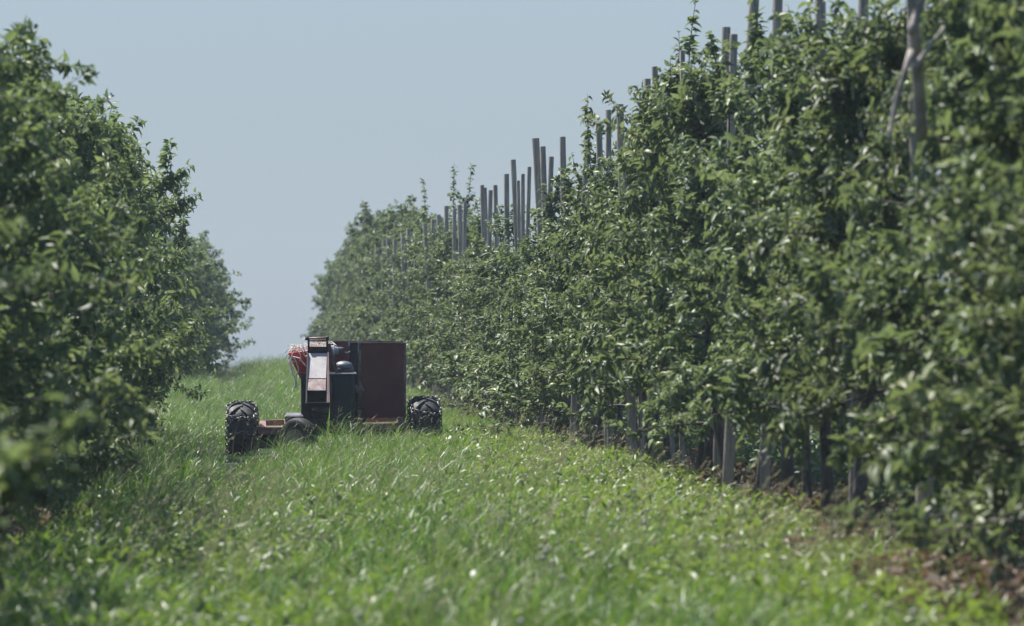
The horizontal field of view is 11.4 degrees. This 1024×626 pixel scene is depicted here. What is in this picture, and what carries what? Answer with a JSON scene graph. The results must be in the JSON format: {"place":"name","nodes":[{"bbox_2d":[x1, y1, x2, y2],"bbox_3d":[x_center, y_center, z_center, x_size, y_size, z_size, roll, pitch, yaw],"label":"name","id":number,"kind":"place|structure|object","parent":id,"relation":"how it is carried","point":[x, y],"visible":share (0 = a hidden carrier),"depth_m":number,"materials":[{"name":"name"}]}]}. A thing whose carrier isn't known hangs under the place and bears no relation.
{"place":"outdoors","nodes":[
{"label":"outdoors","id":0,"kind":"place"},
{"bbox_2d":[0,0,962,368],"label":"sky","id":1,"kind":"structure","parent":0,"point":[288,116],"materials":[{"name":"blue"}]},
{"bbox_2d":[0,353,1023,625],"bbox_3d":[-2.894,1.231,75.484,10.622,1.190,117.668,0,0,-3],"label":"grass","id":2,"kind":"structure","parent":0,"point":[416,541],"depth_m":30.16,"materials":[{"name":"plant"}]},
{"bbox_2d":[540,146,552,421],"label":"wooden post","id":3,"kind":"object","parent":2,"relation":"on","point":[543,164],"visible":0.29,"depth_m":62.56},
{"bbox_2d":[717,34,737,481],"bbox_3d":[1.749,-0.292,41.684,0.179,3.961,0.075,0,0,-3],"label":"wooden post","id":4,"kind":"object","parent":2,"relation":"on","point":[733,56],"visible":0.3,"depth_m":41.66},
{"bbox_2d":[0,385,1023,625],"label":"ground","id":5,"kind":"structure","parent":0,"point":[869,548],"depth_m":32.21,"materials":[{"name":"plant"}]},
{"bbox_2d":[0,214,30,460],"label":"apple tree","id":6,"kind":"object","parent":5,"relation":"on","point":[8,234],"visible":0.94,"depth_m":21.20,"materials":[{"name":"green plant"}]},
{"bbox_2d":[0,256,53,435],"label":"apple tree","id":7,"kind":"object","parent":5,"relation":"on","point":[18,271],"visible":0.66,"depth_m":24.56,"materials":[{"name":"green plant"}]},
{"bbox_2d":[0,151,69,592],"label":"apple tree","id":8,"kind":"object","parent":5,"relation":"on","point":[27,287],"visible":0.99,"depth_m":23.11,"materials":[{"name":"green plant"}]},
{"bbox_2d":[0,393,97,529],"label":"apple tree","id":9,"kind":"object","parent":5,"relation":"on","point":[15,486],"visible":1,"depth_m":16.35,"materials":[{"name":"green plant"}]},
{"bbox_2d":[1,80,140,525],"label":"apple tree","id":10,"kind":"object","parent":5,"relation":"on","point":[77,339],"visible":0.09,"depth_m":37.47,"materials":[{"name":"green plant"}]},
{"bbox_2d":[0,18,153,531],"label":"apple tree","id":11,"kind":"object","parent":5,"relation":"on","point":[95,255],"visible":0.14,"depth_m":34.66,"materials":[{"name":"green plant"}]},
{"bbox_2d":[0,15,157,554],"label":"apple tree","id":12,"kind":"object","parent":5,"relation":"on","point":[17,189],"visible":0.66,"depth_m":30.00,"materials":[{"name":"green plant"}]},
{"bbox_2d":[0,52,160,515],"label":"apple tree","id":13,"kind":"object","parent":5,"relation":"on","point":[95,289],"visible":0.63,"depth_m":27.58,"materials":[{"name":"green plant"}]},
{"bbox_2d":[0,36,161,501],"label":"apple tree","id":14,"kind":"object","parent":5,"relation":"on","point":[9,254],"visible":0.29,"depth_m":32.23,"materials":[{"name":"green plant"}]},
{"bbox_2d":[1,83,193,516],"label":"apple tree","id":15,"kind":"object","parent":5,"relation":"on","point":[136,364],"visible":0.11,"depth_m":40.06,"materials":[{"name":"green plant"}]},
{"bbox_2d":[39,89,201,492],"bbox_3d":[-3.868,-0.084,42.529,2.412,3.577,2.337,0,0,-40],"label":"apple tree","id":16,"kind":"object","parent":5,"relation":"on","point":[83,139],"visible":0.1,"depth_m":42.62,"materials":[{"name":"green plant"}]},
{"bbox_2d":[65,113,175,483],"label":"apple tree","id":17,"kind":"object","parent":5,"relation":"on","point":[165,258],"visible":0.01,"depth_m":45.14,"materials":[{"name":"green plant"}]},
{"bbox_2d":[66,88,194,477],"bbox_3d":[-4.075,-0.218,48.173,2.557,3.892,2.477,0,0,39],"label":"apple tree","id":18,"kind":"object","parent":5,"relation":"on","point":[120,147],"visible":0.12,"depth_m":48.25,"materials":[{"name":"green plant"}]},
{"bbox_2d":[66,101,214,435],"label":"apple tree","id":19,"kind":"object","parent":5,"relation":"on","point":[202,309],"visible":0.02,"depth_m":50.74,"materials":[{"name":"green plant"}]},
{"bbox_2d":[92,135,200,418],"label":"apple tree","id":20,"kind":"object","parent":5,"relation":"on","point":[185,313],"visible":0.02,"depth_m":60.44,"materials":[{"name":"green plant"}]},
{"bbox_2d":[94,131,201,446],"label":"apple tree","id":21,"kind":"object","parent":5,"relation":"on","point":[162,372],"visible":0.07,"depth_m":53.93,"materials":[{"name":"green plant"}]},
{"bbox_2d":[120,147,204,419],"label":"apple tree","id":22,"kind":"object","parent":5,"relation":"on","point":[181,228],"visible":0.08,"depth_m":63.85,"materials":[{"name":"green plant"}]},
{"bbox_2d":[112,115,223,447],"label":"apple tree","id":23,"kind":"object","parent":5,"relation":"on","point":[204,354],"visible":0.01,"depth_m":57.18,"materials":[{"name":"green plant"}]},
{"bbox_2d":[150,241,230,375],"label":"apple tree","id":24,"kind":"object","parent":5,"relation":"on","point":[194,272],"visible":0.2,"depth_m":106.76,"materials":[{"name":"green plant"}]},
{"bbox_2d":[144,232,251,366],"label":"apple tree","id":25,"kind":"object","parent":5,"relation":"on","point":[235,302],"visible":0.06,"depth_m":112.15,"materials":[{"name":"green plant"}]},
{"bbox_2d":[144,232,255,377],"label":"apple tree","id":26,"kind":"object","parent":5,"relation":"on","point":[194,305],"visible":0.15,"depth_m":109.75,"materials":[{"name":"green plant"}]},
{"bbox_2d":[157,225,248,365],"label":"apple tree","id":27,"kind":"object","parent":5,"relation":"on","point":[227,325],"visible":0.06,"depth_m":114.57,"materials":[{"name":"green plant"}]},
{"bbox_2d":[195,229,244,373],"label":"apple tree","id":28,"kind":"object","parent":5,"relation":"on","point":[225,280],"visible":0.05,"depth_m":119.51,"materials":[{"name":"green plant"}]},
{"bbox_2d":[225,336,442,456],"bbox_3d":[-2.033,0.981,58.036,2.457,1.441,1.620,0,0,-31],"label":"orchard machine","id":29,"kind":"object","parent":5,"relation":"on","point":[368,378],"visible":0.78,"depth_m":57.90,"materials":[{"name":"metal"}]},
{"bbox_2d":[284,338,336,390],"bbox_3d":[-2.275,0.582,58.041,0.610,0.608,0.476,0,0,-3],"label":"twine tangle","id":30,"kind":"object","parent":29,"relation":"on","point":[300,347],"visible":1,"depth_m":57.92,"materials":[{"name":"fabric"}]},
{"bbox_2d":[329,227,357,331],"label":"apple tree","id":31,"kind":"object","parent":5,"relation":"on","point":[347,246],"visible":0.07,"depth_m":138.52,"materials":[{"name":"green plant"}]},
{"bbox_2d":[333,232,370,339],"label":"apple tree","id":32,"kind":"object","parent":5,"relation":"on","point":[351,254],"visible":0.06,"depth_m":123.98,"materials":[{"name":"green plant"}]},
{"bbox_2d":[338,200,376,339],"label":"apple tree","id":33,"kind":"object","parent":5,"relation":"on","point":[363,218],"visible":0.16,"depth_m":125.41,"materials":[{"name":"green plant"}]},
{"bbox_2d":[341,235,390,339],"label":"apple tree","id":34,"kind":"object","parent":5,"relation":"on","point":[353,322],"visible":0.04,"depth_m":110.68,"materials":[{"name":"green plant"}]},
{"bbox_2d":[345,204,392,339],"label":"apple tree","id":35,"kind":"object","parent":5,"relation":"on","point":[352,328],"visible":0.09,"depth_m":117.70,"materials":[{"name":"green plant"}]},
{"bbox_2d":[349,217,389,333],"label":"apple tree","id":36,"kind":"object","parent":5,"relation":"on","point":[367,247],"visible":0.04,"depth_m":115.88,"materials":[{"name":"green plant"}]},
{"bbox_2d":[348,198,404,341],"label":"apple tree","id":37,"kind":"object","parent":5,"relation":"on","point":[361,313],"visible":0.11,"depth_m":107.30,"materials":[{"name":"green plant"}]},
{"bbox_2d":[355,216,408,340],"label":"apple tree","id":38,"kind":"object","parent":5,"relation":"on","point":[396,235],"visible":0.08,"depth_m":103.68,"materials":[{"name":"green plant"}]},
{"bbox_2d":[357,194,417,335],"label":"apple tree","id":39,"kind":"object","parent":5,"relation":"on","point":[376,242],"visible":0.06,"depth_m":108.83,"materials":[{"name":"green plant"}]},
{"bbox_2d":[369,205,437,382],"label":"apple tree","id":40,"kind":"object","parent":5,"relation":"on","point":[376,332],"visible":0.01,"depth_m":101.90,"materials":[{"name":"green plant"}]},
{"bbox_2d":[371,208,436,339],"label":"apple tree","id":41,"kind":"object","parent":5,"relation":"on","point":[382,296],"visible":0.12,"depth_m":100.05,"materials":[{"name":"green plant"}]},
{"bbox_2d":[384,178,432,384],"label":"apple tree","id":42,"kind":"object","parent":5,"relation":"on","point":[425,207],"visible":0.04,"depth_m":96.68,"materials":[{"name":"green plant"}]},
{"bbox_2d":[377,214,443,389],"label":"apple tree","id":43,"kind":"object","parent":5,"relation":"on","point":[398,259],"visible":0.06,"depth_m":95.01,"materials":[{"name":"green plant"}]},
{"bbox_2d":[379,259,441,396],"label":"apple tree","id":44,"kind":"object","parent":5,"relation":"on","point":[392,322],"visible":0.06,"depth_m":90.31,"materials":[{"name":"green plant"}]},
{"bbox_2d":[375,217,450,383],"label":"apple tree","id":45,"kind":"object","parent":5,"relation":"on","point":[416,296],"visible":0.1,"depth_m":88.57,"materials":[{"name":"green plant"}]},
{"bbox_2d":[378,221,449,391],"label":"apple tree","id":46,"kind":"object","parent":5,"relation":"on","point":[413,253],"visible":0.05,"depth_m":93.17,"materials":[{"name":"green plant"}]},
{"bbox_2d":[389,227,449,394],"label":"apple tree","id":47,"kind":"object","parent":5,"relation":"on","point":[403,313],"visible":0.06,"depth_m":87.12,"materials":[{"name":"green plant"}]},
{"bbox_2d":[398,254,450,391],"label":"apple tree","id":48,"kind":"object","parent":5,"relation":"on","point":[438,293],"visible":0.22,"depth_m":82.04,"materials":[{"name":"green plant"}]},
{"bbox_2d":[399,165,462,377],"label":"apple tree","id":49,"kind":"object","parent":5,"relation":"on","point":[411,323],"visible":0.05,"depth_m":85.40,"materials":[{"name":"green plant"}]},
{"bbox_2d":[402,215,478,401],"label":"apple tree","id":50,"kind":"object","parent":5,"relation":"on","point":[447,248],"visible":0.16,"depth_m":80.61,"materials":[{"name":"green plant"}]},
{"bbox_2d":[406,262,482,411],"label":"apple tree","id":51,"kind":"object","parent":5,"relation":"on","point":[422,385],"visible":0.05,"depth_m":75.77,"materials":[{"name":"green plant"}]},
{"bbox_2d":[405,163,493,377],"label":"apple tree","id":52,"kind":"object","parent":5,"relation":"on","point":[439,245],"visible":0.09,"depth_m":83.84,"materials":[{"name":"green plant"}]},
{"bbox_2d":[430,236,495,421],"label":"apple tree","id":53,"kind":"object","parent":5,"relation":"on","point":[464,314],"visible":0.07,"depth_m":72.41,"materials":[{"name":"green plant"}]},
{"bbox_2d":[428,243,503,415],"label":"apple tree","id":54,"kind":"object","parent":5,"relation":"on","point":[457,339],"visible":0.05,"depth_m":73.99,"materials":[{"name":"green plant"}]},
{"bbox_2d":[430,198,511,406],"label":"apple tree","id":55,"kind":"object","parent":5,"relation":"on","point":[447,302],"visible":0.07,"depth_m":77.69,"materials":[{"name":"green plant"}]},
{"bbox_2d":[439,204,520,421],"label":"apple tree","id":56,"kind":"object","parent":5,"relation":"on","point":[491,225],"visible":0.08,"depth_m":70.66,"materials":[{"name":"green plant"}]},
{"bbox_2d":[429,203,533,423],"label":"apple tree","id":57,"kind":"object","parent":5,"relation":"on","point":[478,269],"visible":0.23,"depth_m":69.11,"materials":[{"name":"green plant"}]},
{"bbox_2d":[452,271,529,425],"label":"apple tree","id":58,"kind":"object","parent":5,"relation":"on","point":[470,368],"visible":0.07,"depth_m":67.38,"materials":[{"name":"green plant"}]},
{"bbox_2d":[441,208,554,426],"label":"apple tree","id":59,"kind":"object","parent":5,"relation":"on","point":[478,352],"visible":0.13,"depth_m":65.60,"materials":[{"name":"green plant"}]},
{"bbox_2d":[504,174,511,420],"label":"wooden post","id":60,"kind":"object","parent":5,"relation":"on","point":[506,195],"visible":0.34,"depth_m":69.20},
{"bbox_2d":[0,426,1023,625],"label":"clover","id":61,"kind":"object","parent":5,"relation":"on","point":[755,580],"depth_m":27.82,"materials":[{"name":"plant"}]},
{"bbox_2d":[0,378,1023,625],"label":"dry weeds","id":62,"kind":"object","parent":5,"relation":"on","point":[1012,578],"visible":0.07,"depth_m":26.03,"materials":[{"name":"plant"}]},
{"bbox_2d":[1,381,1023,625],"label":"weeds","id":63,"kind":"object","parent":5,"relation":"on","point":[919,575],"visible":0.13,"depth_m":29.35,"materials":[{"name":"green plant"}]},
{"bbox_2d":[510,159,517,252],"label":"wooden post","id":64,"kind":"object","parent":5,"relation":"on","point":[513,179],"visible":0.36,"depth_m":67.94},
{"bbox_2d":[461,245,585,430],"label":"apple tree","id":65,"kind":"object","parent":5,"relation":"on","point":[468,395],"visible":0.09,"depth_m":63.89,"materials":[{"name":"green plant"}]},
{"bbox_2d":[520,167,530,423],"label":"wooden post","id":66,"kind":"object","parent":5,"relation":"on","point":[528,199],"visible":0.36,"depth_m":64.04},
{"bbox_2d":[473,169,581,442],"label":"apple tree","id":67,"kind":"object","parent":5,"relation":"on","point":[491,361],"visible":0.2,"depth_m":60.45,"materials":[{"name":"green plant"}]},
{"bbox_2d":[532,138,542,246],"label":"wooden post","id":68,"kind":"object","parent":5,"relation":"on","point":[536,160],"visible":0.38,"depth_m":62.82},
{"bbox_2d":[481,142,595,444],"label":"apple tree","id":69,"kind":"object","parent":5,"relation":"on","point":[521,292],"visible":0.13,"depth_m":57.20,"materials":[{"name":"green plant"}]},
{"bbox_2d":[481,94,605,447],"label":"apple tree","id":70,"kind":"object","parent":5,"relation":"on","point":[564,222],"visible":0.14,"depth_m":53.99,"materials":[{"name":"green plant"}]},
{"bbox_2d":[452,167,637,441],"bbox_3d":[0.501,-0.025,58.558,2.131,3.287,1.887,0,0,-25],"label":"apple tree","id":71,"kind":"object","parent":5,"relation":"on","point":[534,405],"visible":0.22,"depth_m":58.48,"materials":[{"name":"green plant"}]},
{"bbox_2d":[539,156,553,438],"bbox_3d":[0.403,-0.034,60.519,0.186,3.634,0.076,0,0,-3],"label":"wooden post","id":72,"kind":"object","parent":5,"relation":"on","point":[550,168],"visible":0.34,"depth_m":60.50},
{"bbox_2d":[519,208,602,445],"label":"apple tree","id":73,"kind":"object","parent":5,"relation":"on","point":[541,281],"visible":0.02,"depth_m":55.59,"materials":[{"name":"green plant"}]},
{"bbox_2d":[559,136,570,437],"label":"wooden post","id":74,"kind":"object","parent":5,"relation":"on","point":[562,140],"visible":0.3,"depth_m":58.73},
{"bbox_2d":[569,129,590,447],"bbox_3d":[0.723,-0.101,55.236,0.256,3.761,0.077,0,0,-3],"label":"wooden post","id":75,"kind":"object","parent":5,"relation":"on","point":[574,397],"visible":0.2,"depth_m":55.21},
{"bbox_2d":[503,145,662,455],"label":"apple tree","id":76,"kind":"object","parent":5,"relation":"on","point":[553,319],"visible":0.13,"depth_m":52.28,"materials":[{"name":"green plant"}]},
{"bbox_2d":[532,140,663,441],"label":"apple tree","id":77,"kind":"object","parent":5,"relation":"on","point":[577,342],"visible":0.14,"depth_m":50.92,"materials":[{"name":"green plant"}]},
{"bbox_2d":[596,123,606,450],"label":"wooden post","id":78,"kind":"object","parent":5,"relation":"on","point":[599,150],"visible":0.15,"depth_m":52.87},
{"bbox_2d":[549,141,662,460],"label":"apple tree","id":79,"kind":"object","parent":5,"relation":"on","point":[582,361],"visible":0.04,"depth_m":49.12,"materials":[{"name":"green plant"}]},
{"bbox_2d":[605,110,612,449],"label":"wooden post","id":80,"kind":"object","parent":5,"relation":"on","point":[608,153],"visible":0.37,"depth_m":52.11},
{"bbox_2d":[616,104,636,456],"bbox_3d":[1.134,-0.147,50.484,0.226,3.828,0.087,0,0,-3],"label":"wooden post","id":81,"kind":"object","parent":5,"relation":"on","point":[619,140],"visible":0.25,"depth_m":50.46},
{"bbox_2d":[560,81,694,469],"bbox_3d":[1.223,-0.289,47.321,1.827,3.724,1.598,0,0,-43],"label":"apple tree","id":82,"kind":"object","parent":5,"relation":"on","point":[568,312],"visible":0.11,"depth_m":47.41,"materials":[{"name":"green plant"}]},
{"bbox_2d":[627,97,644,458],"bbox_3d":[1.210,-0.193,50.108,0.198,3.905,0.077,0,0,-3],"label":"wooden post","id":83,"kind":"object","parent":5,"relation":"on","point":[631,414],"visible":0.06,"depth_m":50.07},
{"bbox_2d":[568,30,711,468],"bbox_3d":[1.397,-0.478,46.056,1.589,4.121,1.817,0,0,14],"label":"apple tree","id":84,"kind":"object","parent":5,"relation":"on","point":[636,194],"visible":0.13,"depth_m":45.77,"materials":[{"name":"green plant"}]},
{"bbox_2d":[637,78,650,457],"bbox_3d":[1.288,-0.269,50.144,0.142,4.055,0.074,0,0,-3],"label":"wooden post","id":85,"kind":"object","parent":5,"relation":"on","point":[647,81],"visible":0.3,"depth_m":50.11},
{"bbox_2d":[571,31,753,486],"bbox_3d":[1.553,-0.399,42.304,2.289,3.876,1.824,0,0,42],"label":"apple tree","id":86,"kind":"object","parent":5,"relation":"on","point":[692,108],"visible":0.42,"depth_m":42.38,"materials":[{"name":"green plant"}]},
{"bbox_2d":[583,42,758,491],"bbox_3d":[1.536,-0.322,40.992,1.941,3.690,1.768,0,0,-31],"label":"apple tree","id":87,"kind":"object","parent":5,"relation":"on","point":[689,182],"visible":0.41,"depth_m":40.87,"materials":[{"name":"green plant"}]},
{"bbox_2d":[580,0,766,481],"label":"apple tree","id":88,"kind":"object","parent":5,"relation":"on","point":[623,380],"visible":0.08,"depth_m":43.91,"materials":[{"name":"green plant"}]},
{"bbox_2d":[679,50,684,475],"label":"wooden post","id":89,"kind":"object","parent":5,"relation":"on","point":[681,443],"visible":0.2,"depth_m":45.49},
{"bbox_2d":[712,27,729,485],"bbox_3d":[1.728,-0.338,42.299,0.157,4.054,0.085,0,0,-3],"label":"wooden post","id":90,"kind":"object","parent":5,"relation":"on","point":[725,33],"visible":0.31,"depth_m":42.27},
{"bbox_2d":[647,0,815,500],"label":"apple tree","id":91,"kind":"object","parent":5,"relation":"on","point":[682,208],"visible":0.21,"depth_m":39.19,"materials":[{"name":"green plant"}]},
{"bbox_2d":[722,0,758,493],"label":"wooden post","id":92,"kind":"object","parent":5,"relation":"on","point":[728,458],"visible":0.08,"depth_m":39.87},
{"bbox_2d":[685,0,846,509],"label":"apple tree","id":93,"kind":"object","parent":5,"relation":"on","point":[746,196],"visible":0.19,"depth_m":35.79,"materials":[{"name":"green plant"}]},
{"bbox_2d":[515,391,1023,550],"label":"undergrowth","id":94,"kind":"object","parent":5,"relation":"on","point":[747,454],"visible":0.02,"depth_m":42.80,"materials":[{"name":"green plant"}]},
{"bbox_2d":[647,4,894,506],"bbox_3d":[1.973,-0.356,37.755,2.210,3.846,1.761,0,0,-10],"label":"apple tree","id":95,"kind":"object","parent":5,"relation":"on","point":[740,153],"visible":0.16,"depth_m":37.61,"materials":[{"name":"green plant"}]},
{"bbox_2d":[759,0,782,503],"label":"wooden post","id":96,"kind":"object","parent":5,"relation":"on","point":[765,470],"visible":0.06,"depth_m":38.63,"materials":[{"name":"wood"}]},
{"bbox_2d":[672,0,961,525],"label":"apple tree","id":97,"kind":"object","parent":5,"relation":"on","point":[740,394],"visible":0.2,"depth_m":34.18,"materials":[{"name":"green plant"}]},
{"bbox_2d":[815,0,833,480],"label":"wooden post","id":98,"kind":"object","parent":5,"relation":"on","point":[821,6],"visible":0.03,"depth_m":35.82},
{"bbox_2d":[730,0,951,544],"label":"apple tree","id":99,"kind":"object","parent":5,"relation":"on","point":[810,225],"visible":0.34,"depth_m":32.30,"materials":[{"name":"green plant"}]},
{"bbox_2d":[848,0,868,522],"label":"wooden post","id":100,"kind":"object","parent":5,"relation":"on","point":[862,4],"visible":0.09,"depth_m":33.51,"materials":[{"name":"wood"}]},
{"bbox_2d":[761,0,1002,544],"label":"apple tree","id":101,"kind":"object","parent":5,"relation":"on","point":[889,52],"visible":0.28,"depth_m":30.69,"materials":[{"name":"green plant"}]},
{"bbox_2d":[796,0,1022,571],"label":"apple tree","id":102,"kind":"object","parent":5,"relation":"on","point":[874,306],"visible":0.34,"depth_m":27.53,"materials":[{"name":"green plant"}]},
{"bbox_2d":[809,0,1022,561],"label":"apple tree","id":103,"kind":"object","parent":5,"relation":"on","point":[862,203],"visible":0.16,"depth_m":29.40,"materials":[{"name":"green plant"}]},
{"bbox_2d":[907,5,933,552],"bbox_3d":[2.398,-0.231,30.057,0.174,3.847,0.106,0,0,-3],"label":"wooden post","id":104,"kind":"object","parent":5,"relation":"on","point":[913,142],"visible":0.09,"depth_m":30.02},
{"bbox_2d":[820,0,1023,580],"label":"apple tree","id":105,"kind":"object","parent":5,"relation":"on","point":[1005,145],"visible":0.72,"depth_m":24.84,"materials":[{"name":"green plant"}]},
{"bbox_2d":[852,1,1023,571],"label":"apple tree","id":106,"kind":"object","parent":5,"relation":"on","point":[956,360],"visible":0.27,"depth_m":26.30,"materials":[{"name":"green plant"}]},
{"bbox_2d":[885,0,1023,591],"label":"apple tree","id":107,"kind":"object","parent":5,"relation":"on","point":[995,426],"visible":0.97,"depth_m":23.37,"materials":[{"name":"green plant"}]},
{"bbox_2d":[975,177,1023,501],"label":"apple tree","id":108,"kind":"object","parent":5,"relation":"on","point":[996,279],"visible":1,"depth_m":21.11,"materials":[{"name":"green plant"}]},
{"bbox_2d":[1,354,1023,625],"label":"seed grass","id":109,"kind":"structure","parent":0,"point":[431,486],"depth_m":29.06,"materials":[{"name":"plant"}]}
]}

